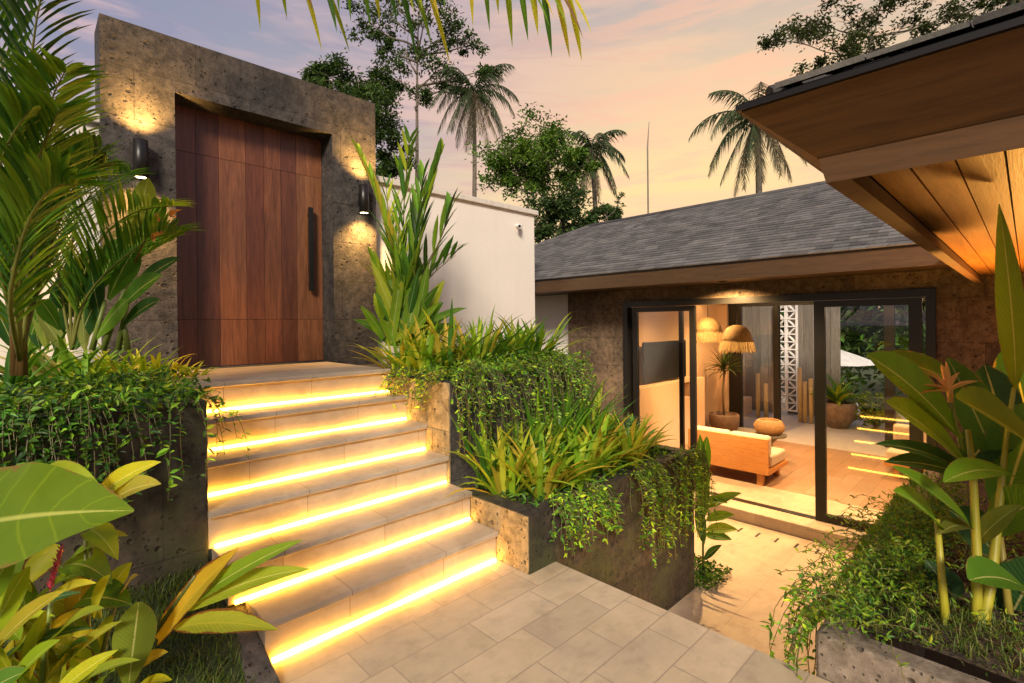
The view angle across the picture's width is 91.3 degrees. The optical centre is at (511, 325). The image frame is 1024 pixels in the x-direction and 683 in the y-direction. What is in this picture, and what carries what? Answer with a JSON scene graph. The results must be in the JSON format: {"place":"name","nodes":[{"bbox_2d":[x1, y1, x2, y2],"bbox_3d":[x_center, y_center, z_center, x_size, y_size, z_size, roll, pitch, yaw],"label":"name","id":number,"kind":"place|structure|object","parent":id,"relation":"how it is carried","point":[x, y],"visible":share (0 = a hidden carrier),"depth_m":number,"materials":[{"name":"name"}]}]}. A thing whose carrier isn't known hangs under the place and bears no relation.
{"place":"outdoors","nodes":[
{"label":"outdoors","id":0,"kind":"place"},
{"bbox_2d":[13,460,160,681],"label":"variegated croton","id":1,"kind":"object","parent":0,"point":[88,559],"visible":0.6,"depth_m":1.73,"materials":[{"name":"green plant"}]},
{"bbox_2d":[3,557,257,682],"bbox_3d":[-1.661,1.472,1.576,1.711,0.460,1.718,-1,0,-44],"label":"grass","id":2,"kind":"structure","parent":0,"point":[171,638],"depth_m":2.29,"materials":[{"name":"green plant"}]},
{"bbox_2d":[0,462,133,578],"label":"elephant ear","id":3,"kind":"object","parent":2,"relation":"on","point":[43,506],"visible":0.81,"depth_m":1.25},
{"bbox_2d":[0,544,138,682],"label":"red ginger","id":4,"kind":"object","parent":2,"relation":"on","point":[71,638],"visible":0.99,"depth_m":1.37,"materials":[{"name":"green plant"}]},
{"bbox_2d":[0,381,208,611],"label":"planter block","id":5,"kind":"structure","parent":2,"relation":"on","point":[165,536],"depth_m":2.56,"materials":[{"name":"stone"}]},
{"bbox_2d":[0,338,99,398],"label":"strap leaf plant","id":6,"kind":"object","parent":5,"relation":"on","point":[13,380],"visible":0.4,"depth_m":2.76,"materials":[{"name":"plant"}]},
{"bbox_2d":[0,332,108,386],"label":"strap leaf plant","id":7,"kind":"object","parent":5,"relation":"on","point":[56,359],"visible":0.21,"depth_m":3.34,"materials":[{"name":"plant"}]},
{"bbox_2d":[0,0,129,375],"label":"areca palm","id":8,"kind":"object","parent":5,"relation":"on","point":[36,189],"visible":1,"depth_m":2.00,"materials":[{"name":"green plant"}]},
{"bbox_2d":[0,334,142,379],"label":"strap leaf plant","id":9,"kind":"object","parent":5,"relation":"on","point":[63,347],"visible":0.24,"depth_m":3.33,"materials":[{"name":"plant"}]},
{"bbox_2d":[30,348,140,385],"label":"strap leaf plant","id":10,"kind":"object","parent":5,"relation":"on","point":[84,365],"visible":0.38,"depth_m":3.29,"materials":[{"name":"plant"}]},
{"bbox_2d":[41,349,139,376],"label":"strap leaf plant","id":11,"kind":"object","parent":5,"relation":"on","point":[85,357],"visible":0.16,"depth_m":3.52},
{"bbox_2d":[0,178,189,352],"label":"heliconia","id":12,"kind":"object","parent":5,"relation":"on","point":[47,325],"visible":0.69,"depth_m":3.15,"materials":[{"name":"green plant"}]},
{"bbox_2d":[0,365,219,431],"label":"ground cover","id":13,"kind":"object","parent":5,"relation":"on","point":[119,387],"visible":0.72,"depth_m":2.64,"materials":[{"name":"green plant"}]},
{"bbox_2d":[79,338,156,383],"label":"strap leaf plant","id":14,"kind":"object","parent":5,"relation":"on","point":[103,365],"visible":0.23,"depth_m":3.56,"materials":[{"name":"plant"}]},
{"bbox_2d":[41,131,206,349],"bbox_3d":[-2.454,-0.510,3.028,1.113,1.323,0.569,-1,0,7],"label":"areca palm","id":15,"kind":"object","parent":5,"relation":"on","point":[77,279],"visible":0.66,"depth_m":2.98,"materials":[{"name":"green plant"}]},
{"bbox_2d":[0,389,250,519],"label":"hanging vine","id":16,"kind":"object","parent":5,"relation":"hanging from","point":[72,428],"visible":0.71,"depth_m":2.26,"materials":[{"name":"green plant"}]},
{"bbox_2d":[96,358,166,385],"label":"strap leaf plant","id":17,"kind":"object","parent":5,"relation":"on","point":[113,368],"visible":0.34,"depth_m":3.39,"materials":[{"name":"plant"}]},
{"bbox_2d":[114,342,202,373],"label":"strap leaf plant","id":18,"kind":"object","parent":5,"relation":"on","point":[143,366],"visible":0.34,"depth_m":3.74,"materials":[{"name":"plant"}]},
{"bbox_2d":[140,352,191,379],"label":"strap leaf plant","id":19,"kind":"object","parent":5,"relation":"on","point":[154,360],"visible":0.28,"depth_m":3.73,"materials":[{"name":"plant"}]},
{"bbox_2d":[112,540,308,682],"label":"ginger plant","id":20,"kind":"object","parent":2,"relation":"on","point":[138,630],"visible":0.99,"depth_m":1.42,"materials":[{"name":"green plant"}]},
{"bbox_2d":[256,0,590,62],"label":"coconut palm","id":21,"kind":"object","parent":2,"relation":"on","point":[545,5],"visible":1,"depth_m":2.40,"materials":[{"name":"green plant"}]},
{"bbox_2d":[173,362,219,376],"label":"strap leaf plant","id":22,"kind":"object","parent":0,"point":[205,372],"visible":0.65,"depth_m":3.94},
{"bbox_2d":[376,175,537,363],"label":"garden wall","id":23,"kind":"structure","parent":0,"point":[486,268],"depth_m":6.97,"materials":[{"name":"white paint"}]},
{"bbox_2d":[0,0,1005,324],"label":"sky","id":24,"kind":"structure","parent":0,"point":[657,64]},
{"bbox_2d":[271,559,830,682],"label":"terrace","id":25,"kind":"structure","parent":0,"point":[498,621],"depth_m":2.53,"materials":[{"name":"stone"}]},
{"bbox_2d":[157,362,497,662],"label":"stone staircase","id":26,"kind":"structure","parent":25,"relation":"on","point":[341,473],"depth_m":3.23,"materials":[{"name":"stone"}]},
{"bbox_2d":[209,327,907,603],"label":"ground","id":27,"kind":"structure","parent":0,"point":[877,387],"depth_m":22.99,"materials":[{"name":"plant"}]},
{"bbox_2d":[0,113,101,381],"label":"garden wall","id":28,"kind":"structure","parent":27,"relation":"on","point":[90,125],"depth_m":4.02,"materials":[{"name":"white paint"}]},
{"bbox_2d":[94,13,377,370],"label":"stone gate","id":29,"kind":"structure","parent":28,"relation":"attached to","point":[262,169],"depth_m":4.96,"materials":[{"name":"grey stone"}]},
{"bbox_2d":[133,138,148,178],"bbox_3d":[-3.079,-1.379,4.152,0.104,0.315,0.127,-1,0,-44],"label":"wall lamp","id":30,"kind":"object","parent":29,"relation":"attached to","point":[140,154],"visible":0.91,"depth_m":4.11,"materials":[{"name":"black metal"}]},
{"bbox_2d":[175,104,322,367],"bbox_3d":[-2.614,-0.828,5.069,1.417,2.432,0.135,-1,0,-44],"label":"door","id":31,"kind":"structure","parent":29,"relation":"in","point":[258,204],"depth_m":5.03,"materials":[{"name":"brown wood"}]},
{"bbox_2d":[358,183,368,213],"bbox_3d":[-1.645,-1.399,5.546,0.104,0.315,0.127,-1,0,-44],"label":"wall lamp","id":32,"kind":"object","parent":29,"relation":"attached to","point":[363,199],"visible":1,"depth_m":5.50,"materials":[{"name":"black metal"}]},
{"bbox_2d":[297,47,418,178],"bbox_3d":[-7.900,-5.773,26.125,6.034,17.179,5.071,-1,0,8],"label":"broadleaf tree","id":33,"kind":"object","parent":27,"relation":"on","point":[380,93],"visible":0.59,"depth_m":25.62,"materials":[{"name":"green plant"}]},
{"bbox_2d":[340,0,503,181],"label":"broadleaf tree","id":34,"kind":"object","parent":27,"relation":"on","point":[426,94],"visible":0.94,"depth_m":30.01,"materials":[{"name":"green plant"}]},
{"bbox_2d":[428,63,519,196],"bbox_3d":[-2.127,-6.515,30.121,5.316,18.538,5.587,-1,0,7],"label":"coconut palm","id":35,"kind":"object","parent":27,"relation":"on","point":[476,96],"visible":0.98,"depth_m":29.79,"materials":[{"name":"green plant"}]},
{"bbox_2d":[464,101,605,227],"bbox_3d":[1.318,-3.622,22.205,5.588,12.716,5.530,-1,0,-44],"label":"broadleaf tree","id":36,"kind":"object","parent":27,"relation":"on","point":[529,152],"visible":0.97,"depth_m":21.53,"materials":[{"name":"green plant"}]},
{"bbox_2d":[513,175,623,243],"bbox_3d":[1.847,-1.234,17.951,4.441,7.990,2.498,-1,0,2],"label":"broadleaf tree","id":37,"kind":"object","parent":27,"relation":"on","point":[563,209],"visible":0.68,"depth_m":17.58,"materials":[{"name":"green plant"}]},
{"bbox_2d":[555,130,629,206],"bbox_3d":[4.105,-3.837,25.941,4.475,13.066,4.084,-1,0,-44],"label":"coconut palm","id":38,"kind":"object","parent":27,"relation":"on","point":[596,147],"visible":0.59,"depth_m":25.68,"materials":[{"name":"green plant"}]},
{"bbox_2d":[688,82,807,196],"bbox_3d":[10.597,-3.983,21.985,5.237,13.266,5.014,-1,0,-44],"label":"coconut palm","id":39,"kind":"object","parent":27,"relation":"on","point":[755,133],"visible":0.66,"depth_m":21.89,"materials":[{"name":"green plant"}]},
{"bbox_2d":[780,306,904,398],"bbox_3d":[11.779,-0.560,18.199,3.999,6.997,5.214,-1,0,-44],"label":"garden shrub","id":40,"kind":"object","parent":27,"relation":"on","point":[854,321],"visible":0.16,"depth_m":17.09,"materials":[{"name":"green plant"}]},
{"bbox_2d":[756,0,1008,377],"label":"broadleaf tree","id":41,"kind":"object","parent":27,"relation":"on","point":[807,33],"visible":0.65,"depth_m":23.74,"materials":[{"name":"green plant"}]},
{"bbox_2d":[857,301,925,397],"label":"garden shrub","id":42,"kind":"object","parent":27,"relation":"on","point":[901,316],"visible":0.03,"depth_m":15.60,"materials":[{"name":"green plant"}]},
{"bbox_2d":[743,396,751,414],"bbox_3d":[5.574,2.107,13.492,0.840,0.420,1.400,-1,0,-44],"label":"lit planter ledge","id":43,"kind":"object","parent":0,"point":[747,404],"visible":0.11,"depth_m":13.07,"materials":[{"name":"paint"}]},
{"bbox_2d":[534,181,1023,554],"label":"villa","id":44,"kind":"object","parent":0,"point":[621,290],"visible":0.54,"depth_m":7.16,"materials":[{"name":"brown stone"}]},
{"bbox_2d":[642,340,685,382],"bbox_3d":[2.954,0.682,9.812,1.600,0.750,0.160,-1,0,-44],"label":"television","id":45,"kind":"object","parent":44,"relation":"attached to","point":[660,360],"visible":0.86,"depth_m":9.62,"materials":[{"name":"black"}]},
{"bbox_2d":[696,305,722,343],"bbox_3d":[3.559,-0.087,9.099,0.584,0.819,0.584,-1,0,-44],"label":"pendant lamp","id":46,"kind":"object","parent":44,"relation":"hanging from","point":[708,329],"visible":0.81,"depth_m":8.91,"materials":[{"name":"beige wicker"}]},
{"bbox_2d":[703,348,744,431],"bbox_3d":[4.541,1.346,10.727,0.932,1.982,1.042,-1,0,24],"label":"potted dracaena","id":47,"kind":"object","parent":44,"relation":"on","point":[726,420],"visible":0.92,"depth_m":10.65,"materials":[{"name":"plant"}]},
{"bbox_2d":[718,304,755,353],"bbox_3d":[3.770,-0.017,8.399,0.584,0.960,0.584,-1,0,-44],"label":"pendant lamp","id":48,"kind":"object","parent":44,"relation":"hanging from","point":[737,338],"visible":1,"depth_m":8.22,"materials":[{"name":"beige wicker"}]},
{"bbox_2d":[688,426,787,485],"bbox_3d":[3.585,1.994,7.976,0.860,0.725,1.220,-1,0,-44],"label":"sofa","id":49,"kind":"object","parent":44,"relation":"on","point":[759,455],"visible":0.8,"depth_m":7.55,"materials":[{"name":"brown wood"}]},
{"bbox_2d":[752,431,786,446],"bbox_3d":[4.496,2.119,8.748,0.540,0.450,0.540,-1,0,-44],"label":"side table","id":50,"kind":"object","parent":44,"relation":"on","point":[781,436],"visible":0.15,"depth_m":8.61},
{"bbox_2d":[753,418,784,435],"bbox_3d":[4.492,1.768,8.747,0.500,0.250,0.500,-1,0,-44],"label":"basket","id":51,"kind":"object","parent":50,"relation":"on","point":[769,426],"visible":1,"depth_m":8.58,"materials":[{"name":"wicker"}]},
{"bbox_2d":[736,1,1023,283],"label":"porch roof","id":52,"kind":"structure","parent":44,"relation":"attached to","point":[919,141],"depth_m":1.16,"materials":[{"name":"brown wood"}]},
{"bbox_2d":[884,424,925,478],"bbox_3d":[6.454,1.966,7.549,0.860,0.725,1.250,-1,0,-44],"label":"sofa","id":53,"kind":"object","parent":44,"relation":"on","point":[900,431],"visible":0.23,"depth_m":7.78,"materials":[{"name":"fabric"}]},
{"bbox_2d":[742,305,840,415],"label":"cladding wall","id":54,"kind":"structure","parent":0,"point":[758,322],"depth_m":13.05,"materials":[{"name":"wood"}]},
{"bbox_2d":[743,396,908,443],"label":"garden terrace","id":55,"kind":"structure","parent":0,"point":[855,430],"depth_m":11.28,"materials":[{"name":"stone"}]},
{"bbox_2d":[594,191,626,220],"bbox_3d":[2.984,-0.640,15.030,0.970,6.769,0.580,-1,0,-10],"label":"broadleaf tree","id":56,"kind":"object","parent":55,"relation":"on","point":[617,201],"visible":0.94,"depth_m":14.95,"materials":[{"name":"green plant"}]},
{"bbox_2d":[756,373,759,416],"bbox_3d":[6.234,1.763,12.694,0.100,1.100,0.100,-1,0,-44],"label":"bamboo post","id":57,"kind":"object","parent":55,"relation":"on","point":[757,394],"visible":1,"depth_m":12.65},
{"bbox_2d":[780,305,797,411],"bbox_3d":[7.097,0.830,12.941,0.100,2.746,0.515,-1,0,-44],"label":"breeze block screen","id":58,"kind":"object","parent":55,"relation":"on","point":[787,379],"visible":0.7,"depth_m":12.88,"materials":[{"name":"white concrete"}]},
{"bbox_2d":[797,367,802,421],"bbox_3d":[6.902,1.658,12.005,0.100,1.300,0.100,-1,0,-44],"label":"bamboo post","id":59,"kind":"object","parent":55,"relation":"on","point":[799,378],"visible":1,"depth_m":11.96,"materials":[{"name":"wood"}]},
{"bbox_2d":[802,381,807,422],"bbox_3d":[6.979,1.823,11.928,0.100,0.970,0.100,-1,0,-44],"label":"bamboo post","id":60,"kind":"object","parent":55,"relation":"on","point":[805,418],"visible":1,"depth_m":11.89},
{"bbox_2d":[808,378,813,422],"bbox_3d":[7.067,1.782,11.837,0.100,1.050,0.100,-1,0,-44],"label":"bamboo post","id":61,"kind":"object","parent":55,"relation":"on","point":[811,414],"visible":1,"depth_m":11.80,"materials":[{"name":"wood"}]},
{"bbox_2d":[783,350,873,365],"bbox_3d":[9.362,1.523,14.781,2.310,1.900,2.310,-1,0,-22],"label":"patio umbrella","id":62,"kind":"object","parent":55,"relation":"on","point":[849,359],"visible":0.2,"depth_m":13.88,"materials":[{"name":"white fabric"}]},
{"bbox_2d":[806,374,871,428],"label":"potted fern","id":63,"kind":"object","parent":55,"relation":"on","point":[841,411],"visible":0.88,"depth_m":11.17,"materials":[{"name":"ceramic"}]},
{"bbox_2d":[847,388,903,429],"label":"garden shrub","id":64,"kind":"object","parent":55,"relation":"on","point":[872,411],"visible":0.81,"depth_m":11.04,"materials":[{"name":"green plant"}]},
{"bbox_2d":[668,510,1016,682],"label":"terrace","id":65,"kind":"structure","parent":0,"point":[740,604],"depth_m":4.74,"materials":[{"name":"stone"}]},
{"bbox_2d":[361,362,578,486],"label":"planter block","id":66,"kind":"structure","parent":65,"relation":"on","point":[442,434],"depth_m":3.97,"materials":[{"name":"stone"}]},
{"bbox_2d":[348,320,437,371],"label":"strap leaf plant","id":67,"kind":"object","parent":66,"relation":"on","point":[402,349],"visible":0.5,"depth_m":4.43,"materials":[{"name":"plant"}]},
{"bbox_2d":[350,124,466,345],"bbox_3d":[-1.044,-0.894,5.153,1.202,2.231,0.808,-1,0,0],"label":"areca clump","id":68,"kind":"object","parent":66,"relation":"on","point":[402,293],"visible":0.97,"depth_m":5.03,"materials":[{"name":"green plant"}]},
{"bbox_2d":[374,366,446,411],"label":"hanging vine","id":69,"kind":"object","parent":66,"relation":"hanging from","point":[419,382],"visible":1,"depth_m":3.96,"materials":[{"name":"green plant"}]},
{"bbox_2d":[368,313,475,373],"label":"strap leaf plant","id":70,"kind":"object","parent":66,"relation":"on","point":[425,349],"visible":0.73,"depth_m":4.27,"materials":[{"name":"plant"}]},
{"bbox_2d":[397,301,501,369],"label":"strap leaf plant","id":71,"kind":"object","parent":66,"relation":"on","point":[451,334],"visible":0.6,"depth_m":4.27,"materials":[{"name":"plant"}]},
{"bbox_2d":[427,305,536,359],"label":"strap leaf plant","id":72,"kind":"object","parent":66,"relation":"on","point":[483,342],"visible":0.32,"depth_m":4.63,"materials":[{"name":"plant"}]},
{"bbox_2d":[442,315,530,364],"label":"strap leaf plant","id":73,"kind":"object","parent":66,"relation":"on","point":[486,345],"visible":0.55,"depth_m":4.51,"materials":[{"name":"plant"}]},
{"bbox_2d":[383,345,593,387],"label":"creeping shrub","id":74,"kind":"object","parent":66,"relation":"on","point":[504,368],"visible":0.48,"depth_m":4.24,"materials":[{"name":"green plant"}]},
{"bbox_2d":[449,352,603,490],"bbox_3d":[0.291,0.835,4.447,0.823,1.182,2.039,-1,0,26],"label":"hanging vine","id":75,"kind":"object","parent":66,"relation":"hanging from","point":[481,413],"visible":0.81,"depth_m":4.09,"materials":[{"name":"green plant"}]},
{"bbox_2d":[483,315,572,364],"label":"strap leaf plant","id":76,"kind":"object","parent":66,"relation":"on","point":[525,340],"visible":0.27,"depth_m":4.82,"materials":[{"name":"plant"}]},
{"bbox_2d":[491,311,588,363],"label":"strap leaf plant","id":77,"kind":"object","parent":66,"relation":"on","point":[537,345],"visible":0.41,"depth_m":4.97,"materials":[{"name":"plant"}]},
{"bbox_2d":[456,444,694,610],"bbox_3d":[0.210,1.912,4.769,2.288,1.380,2.075,-1,0,-44],"label":"stone planter","id":78,"kind":"object","parent":65,"relation":"on","point":[622,561],"visible":0.43,"depth_m":3.90,"materials":[{"name":"stone"}]},
{"bbox_2d":[448,414,557,488],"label":"strap leaf plant","id":79,"kind":"object","parent":78,"relation":"on","point":[480,476],"visible":0.45,"depth_m":3.81,"materials":[{"name":"plant"}]},
{"bbox_2d":[444,421,579,500],"bbox_3d":[0.043,1.005,3.767,1.001,0.585,1.014,-1,0,-1],"label":"strap leaf plant","id":80,"kind":"object","parent":78,"relation":"on","point":[502,482],"visible":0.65,"depth_m":3.65,"materials":[{"name":"plant"}]},
{"bbox_2d":[482,405,566,460],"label":"strap leaf plant","id":81,"kind":"object","parent":78,"relation":"on","point":[537,437],"visible":0.18,"depth_m":4.06,"materials":[{"name":"plant"}]},
{"bbox_2d":[496,388,582,450],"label":"strap leaf plant","id":82,"kind":"object","parent":78,"relation":"on","point":[529,419],"visible":0.17,"depth_m":4.21,"materials":[{"name":"plant"}]},
{"bbox_2d":[472,425,616,499],"bbox_3d":[0.143,1.051,3.785,0.974,0.491,0.935,-1,0,-44],"label":"strap leaf plant","id":83,"kind":"object","parent":78,"relation":"on","point":[547,486],"visible":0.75,"depth_m":3.70,"materials":[{"name":"plant"}]},
{"bbox_2d":[495,419,600,484],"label":"strap leaf plant","id":84,"kind":"object","parent":78,"relation":"on","point":[551,447],"visible":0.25,"depth_m":3.97,"materials":[{"name":"plant"}]},
{"bbox_2d":[505,393,632,462],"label":"strap leaf plant","id":85,"kind":"object","parent":78,"relation":"on","point":[560,421],"visible":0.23,"depth_m":4.41,"materials":[{"name":"plant"}]},
{"bbox_2d":[468,444,674,506],"bbox_3d":[0.635,1.236,4.347,2.136,0.184,0.860,-1,0,-44],"label":"ground cover","id":86,"kind":"object","parent":78,"relation":"on","point":[525,493],"visible":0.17,"depth_m":3.83,"materials":[{"name":"green plant"}]},
{"bbox_2d":[530,361,612,438],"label":"strap leaf plant","id":87,"kind":"object","parent":78,"relation":"on","point":[568,405],"visible":0.3,"depth_m":4.42,"materials":[{"name":"plant"}]},
{"bbox_2d":[548,476,624,557],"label":"trailing vine","id":88,"kind":"object","parent":78,"relation":"on","point":[598,494],"visible":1,"depth_m":3.45,"materials":[{"name":"green plant"}]},
{"bbox_2d":[550,372,627,445],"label":"strap leaf plant","id":89,"kind":"object","parent":78,"relation":"on","point":[592,426],"visible":0.23,"depth_m":4.55,"materials":[{"name":"plant"}]},
{"bbox_2d":[538,427,651,495],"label":"strap leaf plant","id":90,"kind":"object","parent":78,"relation":"on","point":[591,455],"visible":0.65,"depth_m":3.90,"materials":[{"name":"plant"}]},
{"bbox_2d":[546,413,650,476],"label":"strap leaf plant","id":91,"kind":"object","parent":78,"relation":"on","point":[603,427],"visible":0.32,"depth_m":4.34,"materials":[{"name":"plant"}]},
{"bbox_2d":[565,384,632,439],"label":"strap leaf plant","id":92,"kind":"object","parent":78,"relation":"on","point":[599,423],"visible":0.33,"depth_m":4.66,"materials":[{"name":"plant"}]},
{"bbox_2d":[566,411,655,463],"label":"strap leaf plant","id":93,"kind":"object","parent":78,"relation":"on","point":[606,437],"visible":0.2,"depth_m":4.38,"materials":[{"name":"plant"}]},
{"bbox_2d":[595,412,669,453],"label":"strap leaf plant","id":94,"kind":"object","parent":78,"relation":"on","point":[636,428],"visible":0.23,"depth_m":4.90,"materials":[{"name":"plant"}]},
{"bbox_2d":[603,413,673,466],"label":"strap leaf plant","id":95,"kind":"object","parent":78,"relation":"on","point":[627,442],"visible":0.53,"depth_m":4.47,"materials":[{"name":"plant"}]},
{"bbox_2d":[627,444,721,567],"bbox_3d":[1.417,1.542,4.324,1.398,0.874,0.281,-1,0,-44],"label":"trailing vine","id":96,"kind":"object","parent":78,"relation":"hanging from","point":[659,470],"visible":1,"depth_m":4.25,"materials":[{"name":"green plant"}]},
{"bbox_2d":[694,553,732,590],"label":"ground cover","id":97,"kind":"object","parent":65,"relation":"on","point":[708,567],"visible":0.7,"depth_m":4.99,"materials":[{"name":"green plant"}]},
{"bbox_2d":[695,435,740,571],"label":"ginger plant","id":98,"kind":"object","parent":65,"relation":"on","point":[723,497],"visible":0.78,"depth_m":5.00,"materials":[{"name":"green plant"}]},
{"bbox_2d":[816,470,1023,682],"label":"stone planter","id":99,"kind":"object","parent":65,"relation":"on","point":[861,657],"visible":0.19,"depth_m":2.20,"materials":[{"name":"stone"}]},
{"bbox_2d":[760,571,838,679],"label":"trailing vine","id":100,"kind":"object","parent":99,"relation":"hanging from","point":[793,631],"visible":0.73,"depth_m":2.41,"materials":[{"name":"green plant"}]},
{"bbox_2d":[774,489,1010,679],"bbox_3d":[2.109,1.291,2.762,2.230,0.362,0.889,-1,0,-44],"label":"creeping shrub","id":101,"kind":"object","parent":99,"relation":"on","point":[842,555],"visible":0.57,"depth_m":2.60,"materials":[{"name":"green plant"}]},
{"bbox_2d":[802,471,1023,676],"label":"ground cover","id":102,"kind":"object","parent":99,"relation":"on","point":[858,607],"visible":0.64,"depth_m":2.64,"materials":[{"name":"green plant"}]},
{"bbox_2d":[851,526,1023,681],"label":"short grass","id":103,"kind":"structure","parent":99,"relation":"on","point":[974,634],"depth_m":2.18,"materials":[{"name":"green plant"}]},
{"bbox_2d":[867,204,1023,638],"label":"heliconia","id":104,"kind":"object","parent":99,"relation":"on","point":[986,404],"visible":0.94,"depth_m":2.27,"materials":[{"name":"green plant"}]},
{"bbox_2d":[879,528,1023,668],"bbox_3d":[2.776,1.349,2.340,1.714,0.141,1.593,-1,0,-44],"label":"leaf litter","id":105,"kind":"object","parent":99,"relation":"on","point":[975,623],"visible":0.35,"depth_m":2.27,"materials":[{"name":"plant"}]},
{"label":"terrace base","id":106,"kind":"structure","parent":0,"visible":0},
{"bbox_2d":[226,602,279,682],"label":"stone kerb","id":107,"kind":"structure","parent":106,"relation":"on","point":[255,658],"depth_m":2.33,"materials":[{"name":"stone"}]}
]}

